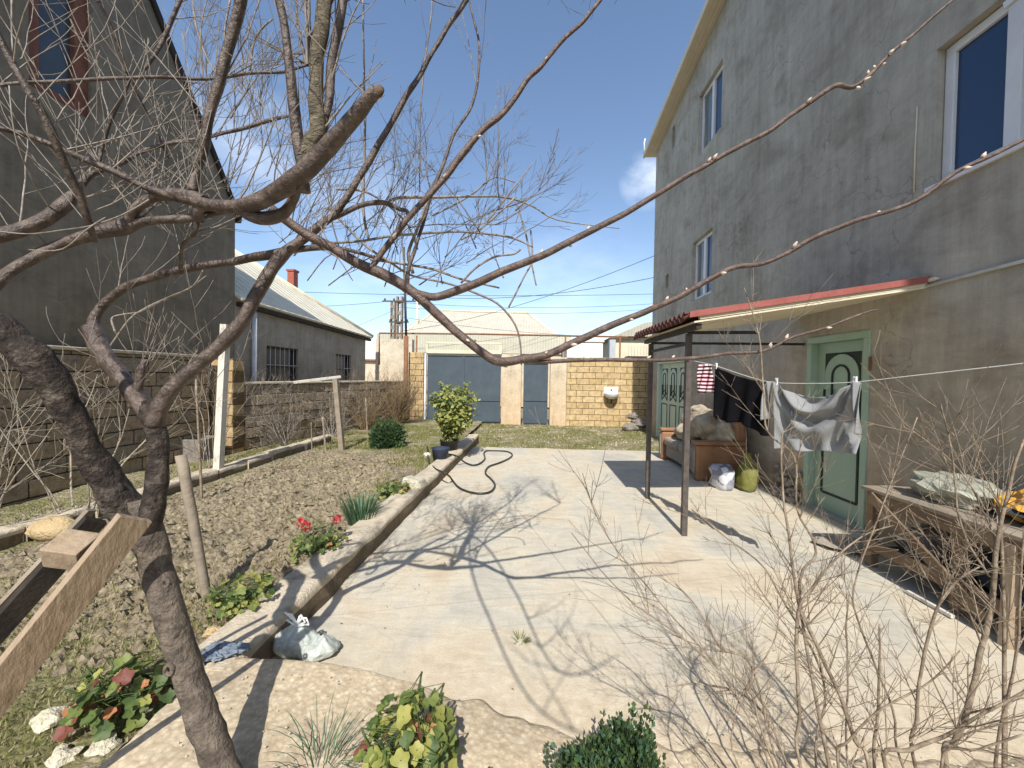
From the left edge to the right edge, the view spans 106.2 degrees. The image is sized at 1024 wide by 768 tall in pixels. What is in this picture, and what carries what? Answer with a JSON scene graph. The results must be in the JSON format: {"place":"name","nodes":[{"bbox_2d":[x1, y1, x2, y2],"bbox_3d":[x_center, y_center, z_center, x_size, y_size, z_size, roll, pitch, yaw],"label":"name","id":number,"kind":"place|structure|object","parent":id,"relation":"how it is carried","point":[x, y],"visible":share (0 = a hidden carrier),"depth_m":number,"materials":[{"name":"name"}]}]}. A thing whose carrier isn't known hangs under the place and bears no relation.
{"place":"outdoors","nodes":[
{"label":"outdoors","id":0,"kind":"place"},
{"bbox_2d":[0,0,241,434],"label":"dark gable house","id":1,"kind":"structure","parent":0,"point":[59,287],"depth_m":5.54,"materials":[{"name":"paint"}]},
{"bbox_2d":[28,0,87,118],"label":"window","id":2,"kind":"structure","parent":1,"relation":"in","point":[52,61],"depth_m":5.10,"materials":[{"name":"blue glass"}]},
{"bbox_2d":[0,419,481,767],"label":"garden soil","id":3,"kind":"structure","parent":0,"point":[11,569],"depth_m":3.35,"materials":[{"name":"soil"}]},
{"bbox_2d":[24,515,74,540],"bbox_3d":[-4.010,1.264,3.353,0.431,0.206,0.235,1,1,3],"label":"stone block","id":4,"kind":"object","parent":3,"relation":"on","point":[49,528],"depth_m":3.27,"materials":[{"name":"stone"}]},
{"bbox_2d":[29,705,69,734],"bbox_3d":[-1.906,1.385,1.587,0.116,0.091,0.113,2,1,38],"label":"garden rock","id":5,"kind":"object","parent":3,"relation":"on","point":[42,721],"visible":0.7,"depth_m":1.56,"materials":[{"name":"stone"}]},
{"bbox_2d":[0,353,111,507],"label":"bare shrub","id":6,"kind":"object","parent":3,"relation":"on","point":[2,458],"visible":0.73,"depth_m":3.20,"materials":[{"name":"plant"}]},
{"bbox_2d":[44,743,84,767],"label":"garden rock","id":7,"kind":"object","parent":3,"relation":"on","point":[63,754],"visible":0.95,"depth_m":1.42,"materials":[{"name":"stone"}]},
{"bbox_2d":[83,732,121,757],"bbox_3d":[-1.573,1.395,1.475,0.099,0.067,0.089,1,1,18],"label":"garden rock","id":8,"kind":"object","parent":3,"relation":"on","point":[107,745],"visible":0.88,"depth_m":1.46,"materials":[{"name":"stone"}]},
{"bbox_2d":[52,647,175,743],"bbox_3d":[-1.651,1.287,1.648,0.445,0.273,0.394,1,1,3],"label":"geranium plant","id":9,"kind":"object","parent":3,"relation":"on","point":[123,678],"visible":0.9,"depth_m":1.57,"materials":[{"name":"green plant"}]},
{"bbox_2d":[0,305,234,514],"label":"bare shrub","id":10,"kind":"object","parent":3,"relation":"on","point":[90,495],"visible":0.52,"depth_m":3.66,"materials":[{"name":"plant"}]},
{"bbox_2d":[0,435,330,550],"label":"garden curb","id":11,"kind":"structure","parent":3,"relation":"on","point":[12,535],"depth_m":5.07,"materials":[{"name":"concrete"}]},
{"bbox_2d":[175,454,210,597],"bbox_3d":[-2.035,0.961,2.465,0.251,1.021,0.060,1,1,3],"label":"wooden stake","id":12,"kind":"object","parent":3,"relation":"on","point":[186,485],"visible":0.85,"depth_m":2.44,"materials":[{"name":"brown wood"}]},
{"bbox_2d":[179,435,213,461],"bbox_3d":[-5.355,1.123,6.443,0.650,0.460,0.500,1,1,3],"label":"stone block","id":13,"kind":"object","parent":3,"relation":"on","point":[191,455],"visible":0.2,"depth_m":6.19,"materials":[{"name":"grey stone"}]},
{"bbox_2d":[195,379,202,499],"bbox_3d":[-3.529,0.676,4.333,0.101,1.460,0.027,1,1,3],"label":"thin stake","id":14,"kind":"object","parent":3,"relation":"on","point":[199,452],"visible":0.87,"depth_m":4.33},
{"bbox_2d":[120,319,279,468],"bbox_3d":[-4.735,0.012,5.877,2.396,2.572,1.201,1,1,19],"label":"bare shrub","id":15,"kind":"object","parent":3,"relation":"on","point":[204,448],"visible":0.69,"depth_m":5.66,"materials":[{"name":"plant"}]},
{"bbox_2d":[202,625,220,637],"bbox_3d":[-1.660,1.380,2.132,0.102,0.065,0.080,1,1,3],"label":"garden rock","id":16,"kind":"object","parent":3,"relation":"on","point":[209,631],"visible":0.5,"depth_m":2.12,"materials":[{"name":"yellow stone"}]},
{"bbox_2d":[213,324,229,477],"bbox_3d":[-4.046,0.275,5.354,0.197,2.208,0.090,1,1,3],"label":"white post","id":17,"kind":"object","parent":3,"relation":"on","point":[220,420],"visible":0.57,"depth_m":5.32,"materials":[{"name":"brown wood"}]},
{"bbox_2d":[202,570,275,618],"bbox_3d":[-1.637,1.295,2.345,0.387,0.231,0.394,1,1,3],"label":"geranium plant","id":18,"kind":"object","parent":3,"relation":"on","point":[240,594],"visible":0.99,"depth_m":2.30,"materials":[{"name":"green plant"}]},
{"bbox_2d":[241,368,310,445],"bbox_3d":[-4.546,0.477,7.278,1.512,1.602,1.156,2,1,26],"label":"bare shrub","id":19,"kind":"object","parent":3,"relation":"on","point":[280,439],"visible":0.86,"depth_m":7.41,"materials":[{"name":"plant"}]},
{"bbox_2d":[311,422,312,450],"bbox_3d":[-3.724,1.031,7.141,0.048,0.636,0.025,1,1,3],"label":"thin stake","id":20,"kind":"object","parent":3,"relation":"on","point":[311,438],"visible":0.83,"depth_m":7.13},
{"bbox_2d":[287,514,348,562],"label":"geranium plant","id":21,"kind":"object","parent":3,"relation":"on","point":[328,540],"visible":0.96,"depth_m":3.06,"materials":[{"name":"green plant"}]},
{"bbox_2d":[293,376,344,450],"bbox_3d":[-3.505,0.582,7.044,0.233,1.483,0.862,2,2,45],"label":"tee post","id":22,"kind":"object","parent":3,"relation":"on","point":[338,413],"visible":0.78,"depth_m":7.23,"materials":[{"name":"concrete"}]},
{"bbox_2d":[322,417,326,448],"bbox_3d":[-3.587,0.986,7.342,0.108,0.726,0.038,1,1,3],"label":"thin stake","id":23,"kind":"object","parent":3,"relation":"on","point":[324,433],"visible":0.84,"depth_m":7.33,"materials":[{"name":"grey wood"}]},
{"bbox_2d":[311,370,369,436],"bbox_3d":[-4.111,0.440,9.008,1.540,1.624,0.955,1,1,-14],"label":"bare shrub","id":24,"kind":"object","parent":3,"relation":"on","point":[332,416],"visible":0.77,"depth_m":8.96,"materials":[{"name":"plant"}]},
{"bbox_2d":[337,489,386,524],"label":"onion clump","id":25,"kind":"object","parent":3,"relation":"on","point":[359,514],"visible":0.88,"depth_m":3.76,"materials":[{"name":"green plant"}]},
{"bbox_2d":[365,398,367,432],"bbox_3d":[-3.555,0.831,9.403,0.091,0.957,0.043,1,1,3],"label":"thin stake","id":26,"kind":"object","parent":3,"relation":"on","point":[366,415],"visible":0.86,"depth_m":9.39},
{"bbox_2d":[340,368,400,429],"bbox_3d":[-3.883,0.400,10.197,1.974,1.725,1.429,1,1,-9],"label":"bare shrub","id":27,"kind":"object","parent":3,"relation":"on","point":[361,425],"visible":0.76,"depth_m":10.06,"materials":[{"name":"plant"}]},
{"bbox_2d":[368,416,407,449],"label":"green bush","id":28,"kind":"object","parent":3,"relation":"on","point":[386,434],"visible":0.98,"depth_m":7.67,"materials":[{"name":"green plant"}]},
{"bbox_2d":[374,479,410,498],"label":"leafy plant","id":29,"kind":"object","parent":3,"relation":"on","point":[392,488],"visible":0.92,"depth_m":4.55,"materials":[{"name":"green plant"}]},
{"bbox_2d":[369,348,423,379],"bbox_3d":[-3.658,-0.060,12.384,2.014,2.565,1.304,1,1,-15],"label":"bare sapling","id":30,"kind":"object","parent":3,"relation":"on","point":[396,372],"visible":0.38,"depth_m":12.42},
{"bbox_2d":[364,363,431,422],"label":"dry reeds","id":31,"kind":"object","parent":3,"relation":"on","point":[401,408],"visible":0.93,"depth_m":11.39,"materials":[{"name":"plant"}]},
{"bbox_2d":[403,247,408,419],"bbox_3d":[-3.478,-1.560,12.510,0.245,5.759,0.150,1,1,3],"label":"rusty pole","id":32,"kind":"object","parent":3,"relation":"on","point":[406,338],"visible":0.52,"depth_m":12.46,"materials":[{"name":"metal"}]},
{"bbox_2d":[431,446,449,460],"bbox_3d":[-1.208,1.200,6.477,0.320,0.250,0.317,1,1,3],"label":"plant pot","id":33,"kind":"object","parent":3,"relation":"on","point":[440,452],"visible":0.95,"depth_m":6.37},
{"bbox_2d":[428,381,480,450],"bbox_3d":[-1.114,0.602,7.218,0.999,1.421,0.984,1,1,-23],"label":"potted shrub","id":34,"kind":"object","parent":3,"relation":"on","point":[452,415],"visible":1,"depth_m":7.01,"materials":[{"name":"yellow plant"}]},
{"bbox_2d":[235,249,373,383],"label":"roofed house","id":35,"kind":"structure","parent":0,"point":[308,336],"depth_m":10.45,"materials":[{"name":"beige paint"}]},
{"bbox_2d":[266,346,295,380],"bbox_3d":[-5.805,-0.441,9.636,0.129,0.950,1.249,1,1,3],"label":"window","id":36,"kind":"structure","parent":35,"relation":"in","point":[280,361],"depth_m":9.71,"materials":[{"name":"metal"}]},
{"bbox_2d":[286,269,298,287],"bbox_3d":[-9.415,-3.394,16.474,0.360,2.966,0.360,1,1,3],"label":"chimney stack","id":37,"kind":"object","parent":35,"relation":"on","point":[292,276],"visible":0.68,"depth_m":16.31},
{"bbox_2d":[336,354,350,380],"bbox_3d":[-5.652,-0.498,12.734,0.129,0.950,1.011,1,1,3],"label":"window","id":38,"kind":"structure","parent":35,"relation":"in","point":[342,361],"depth_m":12.83,"materials":[{"name":"metal"}]},
{"bbox_2d":[119,405,548,749],"bbox_3d":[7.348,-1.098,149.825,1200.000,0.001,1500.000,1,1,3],"label":"ground","id":39,"kind":"structure","parent":0,"point":[522,423],"depth_m":13.87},
{"bbox_2d":[0,345,208,506],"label":"boundary wall","id":40,"kind":"structure","parent":39,"relation":"on","point":[133,438],"depth_m":4.86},
{"bbox_2d":[211,359,243,453],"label":"wall pier","id":41,"kind":"structure","parent":39,"relation":"on","point":[236,404],"depth_m":6.89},
{"bbox_2d":[168,434,478,677],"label":"garden curb","id":42,"kind":"structure","parent":39,"relation":"on","point":[308,588],"depth_m":2.69,"materials":[{"name":"concrete"}]},
{"bbox_2d":[201,640,250,663],"bbox_3d":[-1.425,1.315,1.879,0.240,0.048,0.157,1,1,3],"label":"blue rag","id":43,"kind":"object","parent":42,"relation":"on","point":[216,651],"visible":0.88,"depth_m":1.88,"materials":[{"name":"blue fabric"}]},
{"bbox_2d":[402,475,426,489],"bbox_3d":[-1.223,1.224,4.815,0.273,0.135,0.215,1,1,7],"label":"stone block","id":44,"kind":"object","parent":42,"relation":"on","point":[416,482],"depth_m":4.73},
{"bbox_2d":[244,380,402,449],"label":"boundary wall","id":45,"kind":"structure","parent":39,"relation":"on","point":[305,427],"depth_m":8.45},
{"bbox_2d":[230,365,405,450],"bbox_3d":[-4.126,0.622,9.607,1.064,2.294,6.232,1,1,13],"label":"dry vine","id":46,"kind":"object","parent":45,"relation":"attached to","point":[300,408],"visible":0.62,"depth_m":8.40,"materials":[{"name":"plant"}]},
{"bbox_2d":[365,359,374,380],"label":"distant house","id":47,"kind":"structure","parent":39,"relation":"on","point":[369,364],"depth_m":26.50,"materials":[{"name":"beige paint"}]},
{"bbox_2d":[390,302,395,338],"bbox_3d":[-5.750,-1.374,18.451,1.200,5.178,0.245,1,1,3],"label":"utility pole","id":48,"kind":"object","parent":39,"relation":"on","point":[393,315],"visible":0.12,"depth_m":18.37,"materials":[{"name":"concrete"}]},
{"bbox_2d":[375,339,413,380],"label":"rendered wall","id":49,"kind":"structure","parent":39,"relation":"on","point":[392,355],"depth_m":15.24,"materials":[{"name":"paint"}]},
{"bbox_2d":[382,296,415,338],"bbox_3d":[-5.067,-1.331,17.216,1.500,5.164,0.245,1,1,3],"label":"utility pole","id":50,"kind":"object","parent":39,"relation":"on","point":[398,313],"visible":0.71,"depth_m":17.12,"materials":[{"name":"concrete"}]},
{"bbox_2d":[403,317,560,334],"bbox_3d":[1.393,-2.705,18.908,13.282,0.471,0.016,1,1,-15],"label":"overhead wire","id":51,"kind":"object","parent":50,"relation":"attached to","point":[487,328],"visible":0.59,"depth_m":18.24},
{"bbox_2d":[403,307,632,312],"bbox_3d":[1.769,-3.761,18.870,13.975,0.880,0.016,1,1,-14],"label":"overhead wire","id":52,"kind":"object","parent":50,"relation":"attached to","point":[496,312],"visible":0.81,"depth_m":18.20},
{"bbox_2d":[403,302,644,307],"bbox_3d":[1.565,-3.893,18.377,13.372,0.723,0.016,1,1,-10],"label":"overhead wire","id":53,"kind":"object","parent":50,"relation":"attached to","point":[535,307],"visible":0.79,"depth_m":18.33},
{"bbox_2d":[404,256,652,330],"bbox_3d":[-0.326,-3.130,14.378,10.956,1.814,0.019,2,1,31],"label":"overhead wire","id":54,"kind":"object","parent":50,"relation":"attached to","point":[539,298],"visible":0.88,"depth_m":13.49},
{"bbox_2d":[406,277,652,298],"bbox_3d":[-0.010,-3.594,14.605,11.302,0.639,0.019,2,1,27],"label":"overhead wire","id":55,"kind":"object","parent":50,"relation":"attached to","point":[546,294],"visible":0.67,"depth_m":13.95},
{"bbox_2d":[377,301,570,406],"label":"hipped house","id":56,"kind":"structure","parent":39,"relation":"on","point":[524,321],"depth_m":20.23,"materials":[{"name":"stone"}]},
{"bbox_2d":[501,354,521,424],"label":"gate pillar","id":57,"kind":"structure","parent":39,"relation":"on","point":[511,382],"depth_m":12.56,"materials":[{"name":"concrete"}]},
{"bbox_2d":[424,342,501,421],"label":"yard gate","id":58,"kind":"structure","parent":57,"relation":"attached to","point":[481,375],"depth_m":12.70,"materials":[{"name":"metal"}]},
{"bbox_2d":[378,332,645,364],"bbox_3d":[1.229,-0.135,13.155,11.835,3.147,0.059,1,1,3],"label":"gas pipe","id":59,"kind":"object","parent":39,"relation":"on","point":[619,336],"visible":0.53,"depth_m":13.16,"materials":[{"name":"metal"}]},
{"bbox_2d":[549,357,566,425],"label":"gate pillar","id":60,"kind":"structure","parent":39,"relation":"on","point":[557,392],"depth_m":12.49,"materials":[{"name":"concrete"}]},
{"bbox_2d":[523,358,549,423],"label":"side gate","id":61,"kind":"structure","parent":60,"relation":"attached to","point":[535,389],"depth_m":12.60,"materials":[{"name":"metal"}]},
{"bbox_2d":[563,340,603,357],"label":"white outbuilding","id":62,"kind":"structure","parent":39,"relation":"on","point":[590,348],"depth_m":16.83,"materials":[{"name":"paint"}]},
{"bbox_2d":[566,357,647,429],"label":"stone wall","id":63,"kind":"structure","parent":39,"relation":"on","point":[588,403],"depth_m":12.45,"materials":[{"name":"brick"}]},
{"bbox_2d":[603,387,618,403],"bbox_3d":[3.183,0.368,12.267,0.470,0.538,0.470,1,1,3],"label":"wash basin","id":64,"kind":"object","parent":63,"relation":"attached to","point":[611,393],"visible":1,"depth_m":12.38,"materials":[{"name":"white ceramic"}]},
{"bbox_2d":[603,322,651,357],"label":"house","id":65,"kind":"structure","parent":39,"relation":"on","point":[635,348],"depth_m":18.67,"materials":[{"name":"paint"}]},
{"bbox_2d":[408,352,423,419],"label":"gate pillar","id":66,"kind":"structure","parent":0,"point":[417,357],"depth_m":12.71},
{"bbox_2d":[156,0,705,358],"label":"sky","id":67,"kind":"structure","parent":0,"point":[607,86],"materials":[{"name":"blue"}]},
{"bbox_2d":[309,292,639,295],"bbox_3d":[-1.895,-4.299,18.039,18.387,0.458,0.020,1,1,-3],"label":"overhead wire","id":68,"kind":"object","parent":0,"point":[486,295],"visible":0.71,"depth_m":18.12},
{"bbox_2d":[97,657,1023,767],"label":"earth ledge","id":69,"kind":"object","parent":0,"point":[487,734],"visible":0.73,"depth_m":1.59,"materials":[{"name":"soil"}]},
{"bbox_2d":[258,687,385,767],"bbox_3d":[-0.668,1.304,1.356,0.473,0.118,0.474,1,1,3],"label":"onion clump","id":70,"kind":"object","parent":69,"relation":"on","point":[314,749],"visible":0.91,"depth_m":1.40,"materials":[{"name":"green plant"}]},
{"bbox_2d":[352,671,462,767],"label":"geranium plant","id":71,"kind":"object","parent":69,"relation":"on","point":[430,729],"visible":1,"depth_m":1.34,"materials":[{"name":"green plant"}]},
{"bbox_2d":[0,0,1023,767],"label":"bare fruit tree","id":72,"kind":"object","parent":69,"relation":"on","point":[38,366],"visible":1,"depth_m":1.29,"materials":[{"name":"brown plant"}]},
{"bbox_2d":[0,509,151,717],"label":"wooden ladder","id":73,"kind":"object","parent":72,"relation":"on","point":[85,552],"visible":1,"depth_m":1.14,"materials":[{"name":"brown wood"}]},
{"bbox_2d":[543,700,668,767],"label":"green bush","id":74,"kind":"object","parent":69,"relation":"on","point":[619,745],"visible":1,"depth_m":1.36,"materials":[{"name":"green plant"}]},
{"bbox_2d":[521,248,1023,767],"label":"bare shrub","id":75,"kind":"object","parent":69,"relation":"on","point":[965,720],"visible":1,"depth_m":1.16,"materials":[{"name":"plant"}]},
{"bbox_2d":[466,423,658,450],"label":"rough ground","id":76,"kind":"structure","parent":0,"point":[622,446],"depth_m":10.09,"materials":[{"name":"plant"}]},
{"bbox_2d":[0,423,658,767],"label":"grass","id":77,"kind":"structure","parent":76,"relation":"on","point":[419,464],"depth_m":3.97,"materials":[{"name":"plant"}]},
{"bbox_2d":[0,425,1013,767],"bbox_3d":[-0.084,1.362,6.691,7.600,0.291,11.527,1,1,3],"label":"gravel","id":78,"kind":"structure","parent":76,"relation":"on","point":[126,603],"depth_m":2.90,"materials":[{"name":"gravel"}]},
{"bbox_2d":[622,423,638,431],"bbox_3d":[3.560,1.335,11.571,0.479,0.317,0.430,1,1,3],"label":"rubble stone","id":79,"kind":"object","parent":76,"relation":"on","point":[628,427],"visible":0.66,"depth_m":11.44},
{"bbox_2d":[630,418,646,430],"bbox_3d":[3.844,1.236,11.665,0.538,0.390,0.586,0,1,-27],"label":"rubble stone","id":80,"kind":"object","parent":76,"relation":"on","point":[640,423],"visible":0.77,"depth_m":11.49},
{"bbox_2d":[626,412,638,419],"bbox_3d":[3.686,0.994,11.736,0.364,0.252,0.346,1,1,3],"label":"rubble stone","id":81,"kind":"object","parent":80,"relation":"on","point":[632,416],"visible":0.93,"depth_m":11.65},
{"bbox_2d":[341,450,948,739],"bbox_3d":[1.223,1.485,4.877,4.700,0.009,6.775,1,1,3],"label":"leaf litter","id":82,"kind":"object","parent":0,"point":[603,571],"visible":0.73,"depth_m":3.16,"materials":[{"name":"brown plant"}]},
{"bbox_2d":[272,447,1023,765],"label":"concrete yard","id":83,"kind":"structure","parent":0,"point":[531,578],"depth_m":2.58,"materials":[{"name":"concrete"}]},
{"bbox_2d":[272,611,339,661],"bbox_3d":[-1.155,1.383,2.153,0.373,0.245,0.197,1,1,3],"label":"plastic bag","id":84,"kind":"object","parent":83,"relation":"on","point":[302,641],"visible":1,"depth_m":2.10,"materials":[{"name":"white"}]},
{"bbox_2d":[427,446,512,493],"bbox_3d":[-0.886,1.326,6.570,1.710,0.209,2.976,1,1,3],"label":"garden hose","id":85,"kind":"object","parent":83,"relation":"on","point":[462,489],"visible":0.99,"depth_m":6.14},
{"bbox_2d":[513,630,531,643],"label":"grass sprig","id":86,"kind":"object","parent":83,"relation":"on","point":[526,638],"depth_m":2.29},
{"bbox_2d":[659,422,747,481],"bbox_3d":[3.291,1.038,6.766,0.850,0.920,1.730,1,1,3],"label":"old sofa","id":87,"kind":"object","parent":83,"relation":"on","point":[704,455],"visible":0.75,"depth_m":5.95,"materials":[{"name":"wood"}]},
{"bbox_2d":[674,404,734,441],"bbox_3d":[3.311,0.746,6.724,0.700,0.754,1.492,1,1,3],"label":"cream blanket","id":88,"kind":"object","parent":87,"relation":"on","point":[705,424],"visible":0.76,"depth_m":6.38,"materials":[{"name":"fabric"}]},
{"bbox_2d":[709,463,734,490],"bbox_3d":[3.080,1.347,5.579,0.344,0.340,0.349,1,1,-18],"label":"printed bag","id":89,"kind":"object","parent":83,"relation":"on","point":[722,477],"visible":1,"depth_m":5.45,"materials":[{"name":"plastic"}]},
{"bbox_2d":[735,452,758,492],"bbox_3d":[3.378,1.254,5.471,0.292,0.540,0.285,1,1,-14],"label":"green sack","id":90,"kind":"object","parent":83,"relation":"on","point":[743,483],"visible":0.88,"depth_m":5.42,"materials":[{"name":"fabric"}]},
{"bbox_2d":[769,464,802,503],"bbox_3d":[3.652,1.324,5.168,0.190,0.461,0.539,1,1,3],"label":"cinder heap","id":91,"kind":"object","parent":83,"relation":"on","point":[789,493],"visible":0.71,"depth_m":5.08,"materials":[{"name":"stone"}]},
{"bbox_2d":[811,536,887,551],"bbox_3d":[3.224,1.525,3.655,0.641,0.066,0.390,1,1,3],"label":"floor rag","id":92,"kind":"object","parent":83,"relation":"on","point":[821,540],"visible":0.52,"depth_m":3.63,"materials":[{"name":"fabric"}]},
{"bbox_2d":[906,590,954,617],"bbox_3d":[2.945,1.550,2.713,0.025,0.020,0.304,1,1,2],"label":"white lath","id":93,"kind":"object","parent":83,"relation":"on","point":[929,603],"visible":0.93,"depth_m":2.71,"materials":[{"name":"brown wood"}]},
{"bbox_2d":[861,485,1023,626],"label":"wooden table","id":94,"kind":"object","parent":83,"relation":"on","point":[901,494],"visible":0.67,"depth_m":2.75,"materials":[{"name":"brown wood"}]},
{"bbox_2d":[893,523,974,569],"bbox_3d":[3.277,1.264,2.978,0.384,0.315,0.414,1,1,22],"label":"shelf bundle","id":95,"kind":"object","parent":94,"relation":"on","point":[924,540],"visible":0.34,"depth_m":2.93,"materials":[{"name":"brown fabric"}]},
{"bbox_2d":[908,471,1003,509],"bbox_3d":[3.325,0.797,2.869,0.443,0.259,0.610,1,1,3],"label":"covered basin","id":96,"kind":"object","parent":94,"relation":"on","point":[918,480],"visible":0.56,"depth_m":2.80,"materials":[{"name":"plastic"}]},
{"bbox_2d":[969,551,1023,607],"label":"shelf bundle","id":97,"kind":"object","parent":94,"relation":"on","point":[983,578],"visible":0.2,"depth_m":2.55,"materials":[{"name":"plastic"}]},
{"bbox_2d":[994,488,1023,522],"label":"orange sack","id":98,"kind":"object","parent":94,"relation":"on","point":[1018,507],"visible":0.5,"depth_m":2.48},
{"bbox_2d":[1006,508,1023,524],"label":"dark bag","id":99,"kind":"object","parent":94,"relation":"on","point":[1015,512],"visible":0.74,"depth_m":2.41,"materials":[{"name":"plastic"}]},
{"bbox_2d":[997,542,1019,649],"bbox_3d":[2.986,1.268,2.302,0.070,0.622,0.050,1,1,3],"label":"short post","id":100,"kind":"object","parent":83,"relation":"on","point":[1011,585],"visible":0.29,"depth_m":2.28,"materials":[{"name":"brown wood"}]},
{"bbox_2d":[643,0,1023,566],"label":"plastered house","id":101,"kind":"structure","parent":0,"point":[936,99],"depth_m":4.14,"materials":[{"name":"paint"}]},
{"bbox_2d":[656,361,684,435],"bbox_3d":[4.028,0.426,9.633,0.150,2.060,1.980,1,1,3],"label":"door","id":102,"kind":"structure","parent":101,"relation":"in","point":[670,375],"depth_m":9.85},
{"bbox_2d":[695,231,712,299],"bbox_3d":[4.038,-2.444,7.998,0.077,1.260,0.920,1,1,3],"label":"window","id":103,"kind":"structure","parent":101,"relation":"in","point":[703,266],"depth_m":8.01,"materials":[{"name":"white plastic"}]},
{"bbox_2d":[701,65,722,151],"bbox_3d":[4.082,-5.514,7.749,0.077,1.270,1.000,1,1,3],"label":"window","id":104,"kind":"structure","parent":101,"relation":"in","point":[712,99],"depth_m":7.76,"materials":[{"name":"white plastic"}]},
{"bbox_2d":[633,276,930,535],"bbox_3d":[2.648,0.278,4.317,2.124,2.531,1.736,1,1,3],"label":"door canopy","id":105,"kind":"object","parent":101,"relation":"attached to","point":[688,324],"visible":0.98,"depth_m":3.82,"materials":[{"name":"metal"}]},
{"bbox_2d":[695,361,1023,383],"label":"clothesline","id":106,"kind":"object","parent":105,"relation":"attached to","point":[880,379],"visible":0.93,"depth_m":2.38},
{"bbox_2d":[697,363,714,393],"bbox_3d":[1.843,-0.049,3.656,0.049,0.299,0.174,0,1,-27],"label":"striped cloth","id":107,"kind":"object","parent":106,"relation":"hanging from","point":[705,381],"visible":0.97,"depth_m":3.66,"materials":[{"name":"fabric"}]},
{"bbox_2d":[713,367,769,435],"bbox_3d":[1.980,0.128,3.321,0.060,0.571,0.521,1,1,-21],"label":"black garment","id":108,"kind":"object","parent":106,"relation":"hanging from","point":[727,409],"visible":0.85,"depth_m":3.35,"materials":[{"name":"fabric"}]},
{"bbox_2d":[760,380,861,453],"bbox_3d":[2.175,0.244,2.820,0.138,0.554,0.667,1,1,-22],"label":"grey shirt","id":109,"kind":"object","parent":106,"relation":"hanging from","point":[826,409],"visible":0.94,"depth_m":2.78,"materials":[{"name":"fabric"}]},
{"bbox_2d":[798,330,871,533],"bbox_3d":[3.765,0.491,4.430,0.165,2.120,1.000,1,1,3],"label":"door","id":110,"kind":"structure","parent":101,"relation":"in","point":[837,358],"depth_m":4.42,"materials":[{"name":"metal"}]},
{"bbox_2d":[924,0,1023,191],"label":"window","id":111,"kind":"structure","parent":101,"relation":"in","point":[984,105],"depth_m":3.07,"materials":[{"name":"glass"}]}
]}

